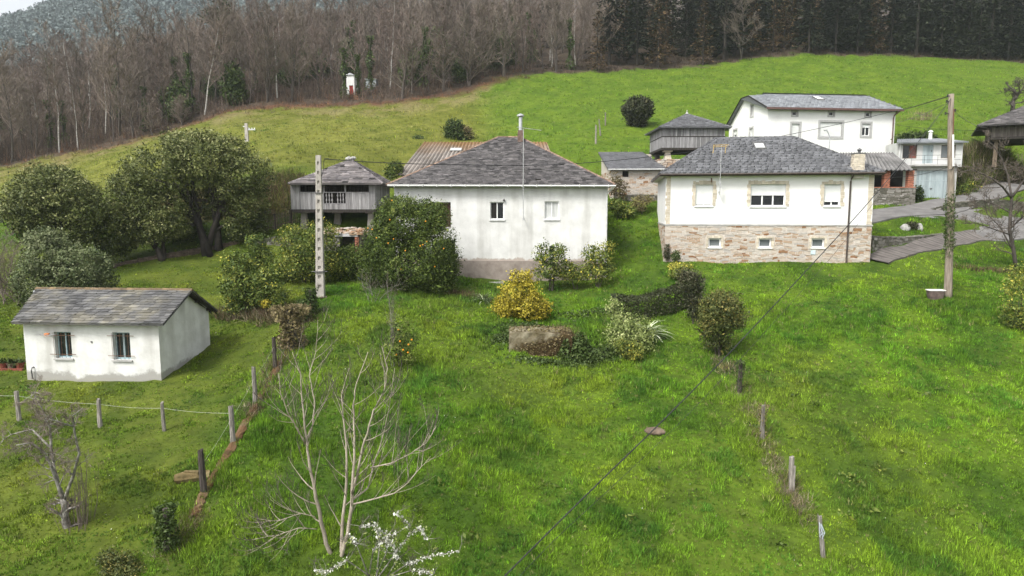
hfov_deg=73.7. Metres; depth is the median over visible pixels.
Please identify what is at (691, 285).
hedge bush
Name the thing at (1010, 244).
bare tree
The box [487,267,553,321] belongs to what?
golden bush
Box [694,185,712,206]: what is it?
window
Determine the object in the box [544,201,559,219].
window
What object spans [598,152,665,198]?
stone shed
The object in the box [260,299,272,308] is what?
yellow bush
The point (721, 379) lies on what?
power cable
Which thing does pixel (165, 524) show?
ivied stump
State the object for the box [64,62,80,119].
bare tree
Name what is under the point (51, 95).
bare tree
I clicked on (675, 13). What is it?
conifer
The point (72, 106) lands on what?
birch tree
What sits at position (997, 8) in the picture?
conifer
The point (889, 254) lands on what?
ramp
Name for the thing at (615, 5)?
conifer
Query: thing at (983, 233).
road
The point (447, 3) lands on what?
bare tree
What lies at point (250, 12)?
bare tree
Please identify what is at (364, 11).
bare tree
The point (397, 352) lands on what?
orange tree
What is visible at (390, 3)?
bare tree
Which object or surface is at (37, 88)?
bare tree
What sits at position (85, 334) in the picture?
cottage
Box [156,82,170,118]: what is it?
holly bush
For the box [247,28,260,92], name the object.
ivy tree
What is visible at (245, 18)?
bare tree
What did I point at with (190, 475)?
log
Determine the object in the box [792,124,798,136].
window
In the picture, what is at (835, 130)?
window
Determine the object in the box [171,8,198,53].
bare tree
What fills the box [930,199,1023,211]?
roadside wall
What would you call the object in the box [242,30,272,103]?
bare tree
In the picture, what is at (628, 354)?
yellow shrub
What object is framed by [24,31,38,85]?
birch tree
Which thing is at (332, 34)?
bare tree
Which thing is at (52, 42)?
bare tree
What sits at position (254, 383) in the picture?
fence post
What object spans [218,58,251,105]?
holly bush
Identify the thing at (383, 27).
bare tree
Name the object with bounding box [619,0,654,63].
conifer
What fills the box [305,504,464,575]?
flowering shrub
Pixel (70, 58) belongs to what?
bare tree
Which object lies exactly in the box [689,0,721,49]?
conifer
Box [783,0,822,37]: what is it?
conifer
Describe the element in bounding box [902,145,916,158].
window
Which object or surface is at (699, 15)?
conifer
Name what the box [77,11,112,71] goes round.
bare tree
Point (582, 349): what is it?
ivy
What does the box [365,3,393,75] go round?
bare tree
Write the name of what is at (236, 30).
bare tree
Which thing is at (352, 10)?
bare tree
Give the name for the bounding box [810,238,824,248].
window
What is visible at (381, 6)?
bare tree
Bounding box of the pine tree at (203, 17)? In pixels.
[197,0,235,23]
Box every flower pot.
[0,357,9,367]
[6,357,16,367]
[10,357,25,367]
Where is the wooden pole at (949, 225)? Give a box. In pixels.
[941,94,957,297]
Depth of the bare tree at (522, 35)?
114.90 m
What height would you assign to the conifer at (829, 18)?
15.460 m
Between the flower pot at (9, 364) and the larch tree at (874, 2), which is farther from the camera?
the larch tree at (874, 2)
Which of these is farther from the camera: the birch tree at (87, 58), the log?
the birch tree at (87, 58)
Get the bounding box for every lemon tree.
[531,237,570,290]
[580,239,617,287]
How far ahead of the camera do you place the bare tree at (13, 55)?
131.59 m
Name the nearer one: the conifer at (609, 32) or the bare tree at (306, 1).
the conifer at (609, 32)
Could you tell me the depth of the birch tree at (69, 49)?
138.94 m
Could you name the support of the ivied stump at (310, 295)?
on the ground at (564, 116)
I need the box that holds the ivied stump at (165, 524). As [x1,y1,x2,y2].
[148,498,181,553]
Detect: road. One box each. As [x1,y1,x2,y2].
[872,182,1023,223]
[895,209,1023,231]
[970,230,1023,241]
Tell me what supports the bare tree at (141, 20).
on the ground at (564, 116)
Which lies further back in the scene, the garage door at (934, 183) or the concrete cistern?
the garage door at (934, 183)
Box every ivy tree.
[18,63,32,131]
[37,58,54,116]
[40,73,59,148]
[41,39,50,70]
[56,76,72,142]
[73,63,87,122]
[108,33,122,117]
[137,60,152,131]
[164,24,183,86]
[174,12,189,83]
[178,17,202,112]
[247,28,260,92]
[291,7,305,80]
[333,22,352,98]
[343,8,350,62]
[344,0,362,73]
[352,29,365,96]
[359,5,378,90]
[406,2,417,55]
[413,0,430,86]
[460,0,474,62]
[507,0,519,64]
[524,0,537,63]
[528,0,541,62]
[561,0,578,69]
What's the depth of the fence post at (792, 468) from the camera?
22.77 m
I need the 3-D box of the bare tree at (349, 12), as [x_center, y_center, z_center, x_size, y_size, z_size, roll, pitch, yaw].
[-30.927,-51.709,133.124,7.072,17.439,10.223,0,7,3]
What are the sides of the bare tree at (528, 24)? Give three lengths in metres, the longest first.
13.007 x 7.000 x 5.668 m
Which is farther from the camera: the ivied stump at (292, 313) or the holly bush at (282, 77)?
the holly bush at (282, 77)
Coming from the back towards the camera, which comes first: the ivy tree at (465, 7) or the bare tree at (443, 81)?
the ivy tree at (465, 7)
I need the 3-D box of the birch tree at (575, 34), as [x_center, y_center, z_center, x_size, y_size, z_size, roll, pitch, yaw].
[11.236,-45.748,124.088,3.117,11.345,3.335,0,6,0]
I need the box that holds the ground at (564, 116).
[0,0,1023,575]
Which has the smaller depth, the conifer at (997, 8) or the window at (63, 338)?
the window at (63, 338)
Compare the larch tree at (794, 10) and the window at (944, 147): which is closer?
the window at (944, 147)
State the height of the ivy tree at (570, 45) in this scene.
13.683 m
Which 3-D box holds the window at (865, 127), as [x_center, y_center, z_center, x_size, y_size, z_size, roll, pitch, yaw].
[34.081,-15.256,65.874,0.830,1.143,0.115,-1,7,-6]
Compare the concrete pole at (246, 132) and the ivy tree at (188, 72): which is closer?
the concrete pole at (246, 132)
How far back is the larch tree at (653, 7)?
140.25 m
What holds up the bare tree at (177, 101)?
on the ground at (564, 116)
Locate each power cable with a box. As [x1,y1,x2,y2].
[326,111,892,165]
[504,99,950,575]
[520,102,949,575]
[896,96,946,110]
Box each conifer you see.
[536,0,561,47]
[584,0,633,63]
[608,0,627,44]
[614,0,650,42]
[615,0,647,43]
[616,0,650,53]
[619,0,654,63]
[641,1,657,37]
[642,0,676,57]
[644,0,684,52]
[663,0,689,42]
[672,0,701,56]
[674,0,700,44]
[686,0,720,55]
[689,0,708,38]
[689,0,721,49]
[698,0,748,60]
[699,0,739,49]
[716,0,754,56]
[728,0,780,49]
[757,0,780,35]
[761,0,797,47]
[764,0,793,36]
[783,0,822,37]
[788,0,803,35]
[788,0,830,52]
[789,0,830,41]
[796,0,830,46]
[817,0,858,52]
[819,0,850,47]
[823,0,846,37]
[826,0,854,43]
[826,1,854,32]
[834,0,884,53]
[837,0,874,50]
[850,0,874,45]
[852,0,885,41]
[867,0,916,52]
[870,0,888,42]
[872,0,895,40]
[882,0,927,43]
[887,0,915,46]
[895,0,943,54]
[901,0,940,51]
[905,0,937,49]
[912,0,945,38]
[961,0,1021,57]
[1014,21,1023,59]
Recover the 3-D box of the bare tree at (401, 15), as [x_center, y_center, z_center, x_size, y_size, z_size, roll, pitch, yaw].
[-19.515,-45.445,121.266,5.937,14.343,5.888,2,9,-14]
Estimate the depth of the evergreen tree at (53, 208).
40.90 m
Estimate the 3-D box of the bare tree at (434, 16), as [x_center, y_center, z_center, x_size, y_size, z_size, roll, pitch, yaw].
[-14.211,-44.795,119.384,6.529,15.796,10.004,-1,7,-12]
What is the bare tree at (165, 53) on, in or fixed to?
on the ground at (564, 116)
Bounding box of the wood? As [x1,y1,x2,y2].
[0,0,409,68]
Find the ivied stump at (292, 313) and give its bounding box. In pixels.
[267,303,310,350]
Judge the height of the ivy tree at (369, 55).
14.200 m
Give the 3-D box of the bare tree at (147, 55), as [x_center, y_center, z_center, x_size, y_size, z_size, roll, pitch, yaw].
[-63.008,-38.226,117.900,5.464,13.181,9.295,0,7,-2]
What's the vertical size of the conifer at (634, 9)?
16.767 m
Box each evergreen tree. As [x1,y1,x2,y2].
[0,159,139,276]
[101,126,281,256]
[115,197,196,261]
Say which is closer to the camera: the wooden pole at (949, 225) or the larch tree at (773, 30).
the wooden pole at (949, 225)
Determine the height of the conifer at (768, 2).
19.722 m
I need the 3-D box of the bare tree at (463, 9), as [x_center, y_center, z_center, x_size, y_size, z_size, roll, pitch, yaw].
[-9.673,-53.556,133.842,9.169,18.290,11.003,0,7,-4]
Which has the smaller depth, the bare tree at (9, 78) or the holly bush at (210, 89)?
the bare tree at (9, 78)
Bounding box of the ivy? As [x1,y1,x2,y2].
[475,306,659,372]
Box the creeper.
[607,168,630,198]
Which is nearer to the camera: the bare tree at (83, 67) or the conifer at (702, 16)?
the bare tree at (83, 67)
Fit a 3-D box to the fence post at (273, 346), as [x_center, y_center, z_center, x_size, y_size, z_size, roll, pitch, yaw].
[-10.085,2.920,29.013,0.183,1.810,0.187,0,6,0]
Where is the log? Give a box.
[174,470,209,483]
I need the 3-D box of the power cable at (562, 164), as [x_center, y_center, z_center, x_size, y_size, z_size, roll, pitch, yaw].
[12.906,-11.664,50.037,53.772,6.613,0.197,-4,8,-31]
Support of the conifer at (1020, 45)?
on the ground at (564, 116)
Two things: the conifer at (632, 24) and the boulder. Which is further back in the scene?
the conifer at (632, 24)
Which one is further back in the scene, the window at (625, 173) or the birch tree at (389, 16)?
the birch tree at (389, 16)
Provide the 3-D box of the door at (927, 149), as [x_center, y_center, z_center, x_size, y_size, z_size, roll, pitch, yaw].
[34.518,-11.102,56.696,0.817,1.504,0.085,1,7,8]
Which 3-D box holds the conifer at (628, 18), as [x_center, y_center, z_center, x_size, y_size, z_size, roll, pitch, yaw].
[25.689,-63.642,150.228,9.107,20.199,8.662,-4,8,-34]
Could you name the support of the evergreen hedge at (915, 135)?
on the ground at (564, 116)
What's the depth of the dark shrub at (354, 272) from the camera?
41.47 m
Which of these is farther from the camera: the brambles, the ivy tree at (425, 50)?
the ivy tree at (425, 50)
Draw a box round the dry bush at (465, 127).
[456,124,476,138]
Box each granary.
[288,156,393,235]
[645,112,731,167]
[971,106,1023,166]
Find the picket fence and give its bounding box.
[257,209,307,233]
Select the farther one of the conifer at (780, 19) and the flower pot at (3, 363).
the conifer at (780, 19)
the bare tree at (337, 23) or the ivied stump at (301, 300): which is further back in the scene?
the bare tree at (337, 23)
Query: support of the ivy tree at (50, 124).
on the ground at (564, 116)
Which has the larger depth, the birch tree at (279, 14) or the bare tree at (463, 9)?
the bare tree at (463, 9)
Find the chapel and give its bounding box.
[346,73,356,93]
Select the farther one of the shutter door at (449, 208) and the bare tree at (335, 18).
the bare tree at (335, 18)
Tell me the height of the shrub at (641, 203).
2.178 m
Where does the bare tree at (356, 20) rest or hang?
on the ground at (564, 116)
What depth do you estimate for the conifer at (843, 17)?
139.24 m
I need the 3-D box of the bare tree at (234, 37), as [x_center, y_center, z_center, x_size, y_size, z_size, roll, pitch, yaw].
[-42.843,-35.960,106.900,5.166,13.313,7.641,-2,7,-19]
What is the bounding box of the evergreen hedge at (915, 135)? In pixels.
[891,128,938,141]
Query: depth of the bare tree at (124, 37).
132.79 m
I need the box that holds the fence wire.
[20,396,203,412]
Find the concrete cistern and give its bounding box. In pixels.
[509,326,571,358]
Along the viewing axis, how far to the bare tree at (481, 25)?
116.40 m
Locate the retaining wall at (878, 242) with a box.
[871,232,944,251]
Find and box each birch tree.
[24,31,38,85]
[42,49,66,152]
[53,30,82,111]
[63,35,74,72]
[67,78,83,148]
[79,35,90,98]
[81,57,99,128]
[95,58,116,132]
[161,9,173,52]
[170,2,182,34]
[203,19,232,114]
[268,10,283,97]
[271,9,288,84]
[328,0,344,56]
[374,0,392,60]
[378,0,402,86]
[489,0,503,33]
[541,0,559,59]
[547,0,560,66]
[567,5,581,64]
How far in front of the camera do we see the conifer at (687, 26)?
129.65 m
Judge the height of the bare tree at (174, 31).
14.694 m
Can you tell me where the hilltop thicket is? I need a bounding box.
[2,0,540,89]
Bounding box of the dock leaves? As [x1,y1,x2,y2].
[331,300,993,573]
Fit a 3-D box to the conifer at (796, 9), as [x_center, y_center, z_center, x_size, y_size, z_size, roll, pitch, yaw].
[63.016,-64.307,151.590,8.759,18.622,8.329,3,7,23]
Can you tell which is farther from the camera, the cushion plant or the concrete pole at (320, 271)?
the cushion plant
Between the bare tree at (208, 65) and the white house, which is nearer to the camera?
the white house
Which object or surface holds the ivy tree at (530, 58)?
on the ground at (564, 116)
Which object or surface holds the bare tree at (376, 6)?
on the ground at (564, 116)
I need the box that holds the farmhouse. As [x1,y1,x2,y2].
[386,114,615,283]
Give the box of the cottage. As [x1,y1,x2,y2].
[11,287,217,381]
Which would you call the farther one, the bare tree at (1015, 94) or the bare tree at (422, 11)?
the bare tree at (422, 11)
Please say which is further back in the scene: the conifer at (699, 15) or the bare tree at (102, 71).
the conifer at (699, 15)
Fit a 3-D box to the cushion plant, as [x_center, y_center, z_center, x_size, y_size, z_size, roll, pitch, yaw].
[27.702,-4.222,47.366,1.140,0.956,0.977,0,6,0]
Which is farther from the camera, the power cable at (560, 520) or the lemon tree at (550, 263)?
the lemon tree at (550, 263)
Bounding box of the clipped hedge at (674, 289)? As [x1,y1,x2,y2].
[610,282,689,320]
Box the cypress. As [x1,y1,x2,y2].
[662,244,671,262]
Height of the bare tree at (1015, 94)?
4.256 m
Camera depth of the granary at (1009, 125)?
56.48 m
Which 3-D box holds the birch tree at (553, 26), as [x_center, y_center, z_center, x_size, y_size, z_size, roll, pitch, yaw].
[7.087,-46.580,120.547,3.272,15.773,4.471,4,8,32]
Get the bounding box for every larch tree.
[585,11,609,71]
[594,4,620,53]
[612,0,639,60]
[638,0,656,44]
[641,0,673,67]
[644,0,660,49]
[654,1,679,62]
[687,0,715,65]
[740,0,770,55]
[762,0,787,52]
[771,0,794,49]
[778,0,807,45]
[800,0,824,50]
[859,0,882,48]
[863,0,890,53]
[881,1,900,48]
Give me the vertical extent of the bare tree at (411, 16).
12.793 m
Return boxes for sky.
[0,0,44,15]
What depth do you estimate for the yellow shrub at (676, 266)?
41.13 m
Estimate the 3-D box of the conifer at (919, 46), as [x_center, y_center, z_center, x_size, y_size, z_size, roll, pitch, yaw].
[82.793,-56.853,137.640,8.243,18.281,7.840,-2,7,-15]
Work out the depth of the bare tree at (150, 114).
93.16 m
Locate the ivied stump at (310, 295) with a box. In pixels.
[302,287,319,314]
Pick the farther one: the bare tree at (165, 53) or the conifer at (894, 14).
the conifer at (894, 14)
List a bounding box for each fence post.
[14,391,21,420]
[96,398,102,427]
[160,401,165,431]
[198,448,206,491]
[228,405,235,442]
[251,366,257,401]
[272,336,276,367]
[595,125,596,143]
[735,359,744,392]
[758,402,769,439]
[789,456,795,492]
[817,514,824,557]
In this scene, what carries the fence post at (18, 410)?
on the ground at (564, 116)
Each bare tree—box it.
[0,39,39,162]
[0,46,24,144]
[0,58,35,146]
[0,95,23,140]
[0,375,95,528]
[1,41,29,105]
[5,37,21,95]
[6,48,43,110]
[10,71,46,148]
[18,78,59,154]
[20,40,47,107]
[22,47,78,130]
[25,43,56,91]
[28,18,73,99]
[33,64,68,138]
[39,62,76,126]
[43,25,78,91]
[52,39,77,99]
[59,73,99,141]
[62,40,99,135]
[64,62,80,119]
[69,16,95,85]
[70,0,146,135]
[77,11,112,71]
[78,49,102,107]
[85,36,121,141]
[85,54,122,126]
[91,34,123,87]
[93,78,123,114]
[101,48,134,106]
[107,25,156,121]
[112,57,155,137]
[113,21,149,126]
[115,24,130,65]
[118,0,166,87]
[122,3,180,114]
[123,19,141,60]
[129,27,157,101]
[129,55,148,102]
[133,34,165,108]
[134,95,167,135]
[137,19,154,64]
[142,41,179,123]
[144,33,177,118]
[146,28,186,84]
[148,11,199,84]
[162,21,204,85]
[166,16,214,86]
[167,94,191,124]
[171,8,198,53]
[174,6,211,82]
[180,10,209,88]
[185,0,239,103]
[186,35,211,97]
[193,3,248,104]
[194,0,218,71]
[201,2,246,63]
[202,0,247,105]
[209,0,255,74]
[223,21,254,78]
[230,5,244,51]
[230,294,462,560]
[235,3,261,79]
[238,1,287,102]
[240,13,269,85]
[242,17,260,85]
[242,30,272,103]
[243,0,255,49]
[243,0,263,57]
[243,0,265,50]
[246,2,286,88]
[249,0,275,46]
[257,13,284,52]
[258,0,300,40]
[264,2,286,51]
[272,0,318,100]
[274,7,306,50]
[278,5,306,69]
[280,0,321,48]
[283,28,310,91]
[293,0,322,34]
[297,4,327,85]
[300,0,320,44]
[303,23,333,93]
[306,0,350,78]
[307,8,351,88]
[309,6,328,46]
[310,20,337,66]
[317,10,332,59]
[325,8,349,70]
[329,0,350,50]
[332,0,368,54]
[335,3,350,51]
[344,0,359,33]
[345,11,373,82]
[347,0,369,48]
[348,0,378,58]
[350,0,378,72]
[360,0,381,42]
[361,0,395,60]
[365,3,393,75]
[371,0,394,74]
[371,32,427,98]
[373,10,397,81]
[385,0,406,41]
[388,0,416,56]
[388,8,432,93]
[389,0,414,59]
[389,0,430,52]
[400,1,421,46]
[411,4,431,50]
[413,0,444,46]
[413,17,436,81]
[414,0,437,21]
[416,0,465,58]
[419,25,459,91]
[423,18,451,90]
[426,0,448,38]
[428,0,460,77]
[443,0,469,57]
[446,9,505,85]
[450,0,472,29]
[450,0,476,31]
[458,0,478,33]
[463,0,495,74]
[466,8,478,43]
[471,0,489,58]
[471,0,502,28]
[471,0,503,76]
[485,0,505,28]
[485,0,533,75]
[500,0,531,68]
[501,0,533,72]
[502,0,525,44]
[519,3,540,50]
[521,0,547,63]
[522,2,546,68]
[525,0,566,55]
[527,1,546,49]
[534,0,548,48]
[538,0,576,71]
[543,0,569,62]
[554,0,580,48]
[556,0,573,53]
[565,4,583,53]
[566,0,617,60]
[572,0,596,56]
[572,6,596,66]
[582,0,612,50]
[585,0,622,65]
[589,0,622,59]
[719,0,765,59]
[954,129,1023,266]
[999,76,1023,110]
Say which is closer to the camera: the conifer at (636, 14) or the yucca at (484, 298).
the yucca at (484, 298)
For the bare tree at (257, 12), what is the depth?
113.21 m
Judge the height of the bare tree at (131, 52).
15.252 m
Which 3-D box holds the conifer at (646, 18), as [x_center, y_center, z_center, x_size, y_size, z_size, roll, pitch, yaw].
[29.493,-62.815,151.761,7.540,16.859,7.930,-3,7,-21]
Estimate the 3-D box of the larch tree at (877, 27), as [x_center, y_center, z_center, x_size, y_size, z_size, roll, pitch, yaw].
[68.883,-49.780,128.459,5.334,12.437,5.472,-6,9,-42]
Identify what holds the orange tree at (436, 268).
on the ground at (564, 116)
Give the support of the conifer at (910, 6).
on the ground at (564, 116)
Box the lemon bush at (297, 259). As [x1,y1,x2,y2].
[270,217,354,283]
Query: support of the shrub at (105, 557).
on the ground at (564, 116)
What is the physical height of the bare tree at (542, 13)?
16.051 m
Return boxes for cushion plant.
[906,220,919,229]
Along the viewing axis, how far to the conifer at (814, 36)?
126.52 m
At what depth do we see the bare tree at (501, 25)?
111.44 m
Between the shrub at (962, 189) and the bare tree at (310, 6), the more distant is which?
the bare tree at (310, 6)
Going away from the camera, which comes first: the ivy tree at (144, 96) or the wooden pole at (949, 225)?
the wooden pole at (949, 225)
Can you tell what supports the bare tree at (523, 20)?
on the ground at (564, 116)
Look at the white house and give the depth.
65.68 m
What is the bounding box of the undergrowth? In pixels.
[0,43,1022,167]
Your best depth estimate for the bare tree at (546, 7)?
137.07 m
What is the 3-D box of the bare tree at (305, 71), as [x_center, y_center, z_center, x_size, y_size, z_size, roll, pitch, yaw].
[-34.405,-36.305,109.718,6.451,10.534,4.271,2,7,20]
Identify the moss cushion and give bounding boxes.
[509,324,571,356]
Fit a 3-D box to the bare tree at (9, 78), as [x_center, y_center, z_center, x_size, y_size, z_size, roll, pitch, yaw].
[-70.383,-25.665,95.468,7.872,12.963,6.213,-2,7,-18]
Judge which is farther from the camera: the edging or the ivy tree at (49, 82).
the ivy tree at (49, 82)
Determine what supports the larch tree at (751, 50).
on the ground at (564, 116)
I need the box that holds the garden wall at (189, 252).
[113,238,249,267]
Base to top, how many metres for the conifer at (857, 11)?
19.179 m
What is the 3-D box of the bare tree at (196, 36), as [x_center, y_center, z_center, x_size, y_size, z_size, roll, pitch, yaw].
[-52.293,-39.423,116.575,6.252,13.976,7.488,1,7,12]
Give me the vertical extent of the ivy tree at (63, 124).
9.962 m
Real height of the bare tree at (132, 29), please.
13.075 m
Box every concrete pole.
[243,123,254,141]
[311,155,328,297]
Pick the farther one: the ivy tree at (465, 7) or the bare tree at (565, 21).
the bare tree at (565, 21)
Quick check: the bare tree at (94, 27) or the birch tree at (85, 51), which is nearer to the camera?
the birch tree at (85, 51)
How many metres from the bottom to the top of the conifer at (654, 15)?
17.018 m
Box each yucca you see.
[472,292,492,304]
[633,320,673,341]
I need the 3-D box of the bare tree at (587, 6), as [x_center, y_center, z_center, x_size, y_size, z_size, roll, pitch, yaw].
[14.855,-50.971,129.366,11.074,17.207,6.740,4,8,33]
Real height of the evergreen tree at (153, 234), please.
4.534 m
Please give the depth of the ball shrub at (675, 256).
43.33 m
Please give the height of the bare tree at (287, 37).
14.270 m
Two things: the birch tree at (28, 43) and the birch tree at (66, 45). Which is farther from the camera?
the birch tree at (28, 43)
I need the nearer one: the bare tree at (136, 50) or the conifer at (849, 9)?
the bare tree at (136, 50)
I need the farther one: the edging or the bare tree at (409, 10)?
the bare tree at (409, 10)
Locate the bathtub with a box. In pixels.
[925,289,945,299]
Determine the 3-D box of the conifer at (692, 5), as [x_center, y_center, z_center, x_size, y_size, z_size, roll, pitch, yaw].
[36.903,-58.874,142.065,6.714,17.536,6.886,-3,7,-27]
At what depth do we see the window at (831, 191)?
42.34 m
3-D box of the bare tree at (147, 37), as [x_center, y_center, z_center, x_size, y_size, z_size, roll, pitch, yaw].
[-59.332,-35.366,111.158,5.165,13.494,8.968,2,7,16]
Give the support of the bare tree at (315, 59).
on the ground at (564, 116)
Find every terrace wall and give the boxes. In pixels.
[258,236,290,246]
[614,194,657,200]
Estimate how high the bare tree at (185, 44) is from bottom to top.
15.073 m
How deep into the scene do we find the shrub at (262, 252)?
40.75 m
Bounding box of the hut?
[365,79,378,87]
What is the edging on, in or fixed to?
on the ground at (564, 116)
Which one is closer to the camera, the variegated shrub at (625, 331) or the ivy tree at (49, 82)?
the variegated shrub at (625, 331)
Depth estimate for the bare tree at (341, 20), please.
153.95 m
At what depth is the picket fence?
48.07 m
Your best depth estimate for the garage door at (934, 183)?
56.12 m
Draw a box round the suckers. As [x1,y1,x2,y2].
[34,450,98,533]
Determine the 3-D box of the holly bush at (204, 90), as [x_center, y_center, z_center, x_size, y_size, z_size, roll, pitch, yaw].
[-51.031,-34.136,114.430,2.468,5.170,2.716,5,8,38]
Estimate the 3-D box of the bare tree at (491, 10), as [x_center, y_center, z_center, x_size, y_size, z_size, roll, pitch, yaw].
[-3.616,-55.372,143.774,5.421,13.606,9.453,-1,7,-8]
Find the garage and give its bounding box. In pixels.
[885,130,968,197]
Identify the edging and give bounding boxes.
[0,368,23,370]
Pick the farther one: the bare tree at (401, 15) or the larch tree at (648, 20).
the larch tree at (648, 20)
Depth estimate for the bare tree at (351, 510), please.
18.24 m
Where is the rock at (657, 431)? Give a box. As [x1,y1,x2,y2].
[644,427,666,434]
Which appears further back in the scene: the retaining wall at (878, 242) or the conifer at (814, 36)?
the conifer at (814, 36)
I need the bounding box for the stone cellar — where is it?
[315,227,367,252]
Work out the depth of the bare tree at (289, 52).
103.33 m
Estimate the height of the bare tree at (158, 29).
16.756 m
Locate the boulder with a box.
[900,224,910,230]
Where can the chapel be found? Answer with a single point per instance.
(351, 81)
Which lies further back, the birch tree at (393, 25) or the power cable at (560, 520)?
the birch tree at (393, 25)
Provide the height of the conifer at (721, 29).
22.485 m
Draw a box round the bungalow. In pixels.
[651,136,886,263]
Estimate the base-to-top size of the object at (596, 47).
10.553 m
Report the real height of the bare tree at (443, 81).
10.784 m
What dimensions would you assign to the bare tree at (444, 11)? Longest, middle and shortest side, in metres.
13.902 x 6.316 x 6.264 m
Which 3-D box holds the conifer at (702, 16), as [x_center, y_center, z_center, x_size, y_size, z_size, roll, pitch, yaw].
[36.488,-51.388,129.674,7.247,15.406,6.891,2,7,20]
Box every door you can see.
[434,202,450,226]
[916,170,946,197]
[922,145,932,163]
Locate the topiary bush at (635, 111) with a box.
[618,94,655,126]
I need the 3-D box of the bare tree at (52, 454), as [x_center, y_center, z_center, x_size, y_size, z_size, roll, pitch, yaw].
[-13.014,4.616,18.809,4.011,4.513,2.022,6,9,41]
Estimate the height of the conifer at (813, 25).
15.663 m
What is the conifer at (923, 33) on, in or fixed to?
on the ground at (564, 116)
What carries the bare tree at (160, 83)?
on the ground at (564, 116)
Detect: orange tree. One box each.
[356,191,464,296]
[381,314,420,369]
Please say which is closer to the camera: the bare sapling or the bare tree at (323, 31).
the bare sapling
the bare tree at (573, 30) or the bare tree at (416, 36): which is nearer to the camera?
the bare tree at (416, 36)
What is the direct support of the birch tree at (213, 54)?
on the ground at (564, 116)
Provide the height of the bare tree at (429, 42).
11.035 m
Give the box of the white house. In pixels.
[725,93,903,152]
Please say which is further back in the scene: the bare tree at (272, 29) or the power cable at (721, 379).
the bare tree at (272, 29)
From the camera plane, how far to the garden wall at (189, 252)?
45.18 m
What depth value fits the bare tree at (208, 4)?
118.65 m
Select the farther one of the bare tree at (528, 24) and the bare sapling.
the bare tree at (528, 24)
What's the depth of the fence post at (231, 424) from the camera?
23.32 m
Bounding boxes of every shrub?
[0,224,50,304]
[3,225,123,308]
[92,544,146,575]
[213,248,260,319]
[239,231,278,270]
[244,262,292,311]
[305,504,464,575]
[326,243,381,282]
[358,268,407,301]
[383,159,405,180]
[557,259,594,288]
[599,295,661,361]
[608,196,637,218]
[612,335,646,363]
[629,193,655,213]
[665,261,694,280]
[670,250,682,261]
[690,287,754,356]
[915,184,924,201]
[955,179,980,194]
[996,261,1023,332]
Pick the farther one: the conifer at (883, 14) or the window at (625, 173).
the conifer at (883, 14)
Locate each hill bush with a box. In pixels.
[412,134,423,138]
[440,117,471,140]
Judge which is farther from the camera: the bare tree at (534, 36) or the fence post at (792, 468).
the bare tree at (534, 36)
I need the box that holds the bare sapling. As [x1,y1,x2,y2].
[384,270,401,366]
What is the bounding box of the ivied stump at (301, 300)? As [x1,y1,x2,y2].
[296,298,310,323]
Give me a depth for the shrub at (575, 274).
41.33 m
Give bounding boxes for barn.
[397,141,549,176]
[840,152,916,205]
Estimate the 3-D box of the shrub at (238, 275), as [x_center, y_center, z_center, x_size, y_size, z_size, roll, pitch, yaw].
[-14.347,-0.133,36.122,2.738,3.970,2.856,0,6,0]
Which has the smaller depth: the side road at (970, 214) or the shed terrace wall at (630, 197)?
the side road at (970, 214)
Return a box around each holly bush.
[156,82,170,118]
[159,78,192,122]
[201,72,212,94]
[204,73,220,100]
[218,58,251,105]
[218,74,248,105]
[263,43,283,84]
[277,54,302,86]
[278,54,305,85]
[305,50,317,80]
[313,47,332,78]
[338,36,353,72]
[397,46,423,86]
[398,58,415,85]
[426,26,452,78]
[430,43,449,77]
[451,57,469,82]
[482,33,502,71]
[496,36,510,66]
[501,35,517,66]
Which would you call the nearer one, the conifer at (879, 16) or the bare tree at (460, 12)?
the bare tree at (460, 12)
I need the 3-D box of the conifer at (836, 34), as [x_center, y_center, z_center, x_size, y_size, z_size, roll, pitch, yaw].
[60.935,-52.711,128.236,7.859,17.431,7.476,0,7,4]
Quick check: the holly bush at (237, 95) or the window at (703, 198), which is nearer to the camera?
the window at (703, 198)
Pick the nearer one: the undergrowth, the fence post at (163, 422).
the fence post at (163, 422)
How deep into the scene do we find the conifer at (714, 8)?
131.35 m
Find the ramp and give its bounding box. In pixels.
[870,230,992,263]
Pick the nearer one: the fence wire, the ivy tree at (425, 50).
the fence wire
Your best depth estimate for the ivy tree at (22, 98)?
106.15 m
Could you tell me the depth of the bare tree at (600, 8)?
128.83 m
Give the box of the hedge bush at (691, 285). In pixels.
[673,266,705,323]
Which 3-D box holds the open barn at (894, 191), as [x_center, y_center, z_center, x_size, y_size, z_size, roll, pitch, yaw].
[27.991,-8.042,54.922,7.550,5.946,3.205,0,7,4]
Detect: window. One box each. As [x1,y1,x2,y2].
[51,332,75,359]
[107,332,132,361]
[489,202,504,220]
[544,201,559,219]
[622,171,627,176]
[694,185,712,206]
[707,238,721,247]
[749,184,785,207]
[758,238,771,248]
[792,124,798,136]
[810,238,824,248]
[820,122,840,136]
[822,184,840,206]
[862,124,869,135]
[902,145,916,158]
[941,145,955,157]
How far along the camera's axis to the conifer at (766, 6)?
131.87 m

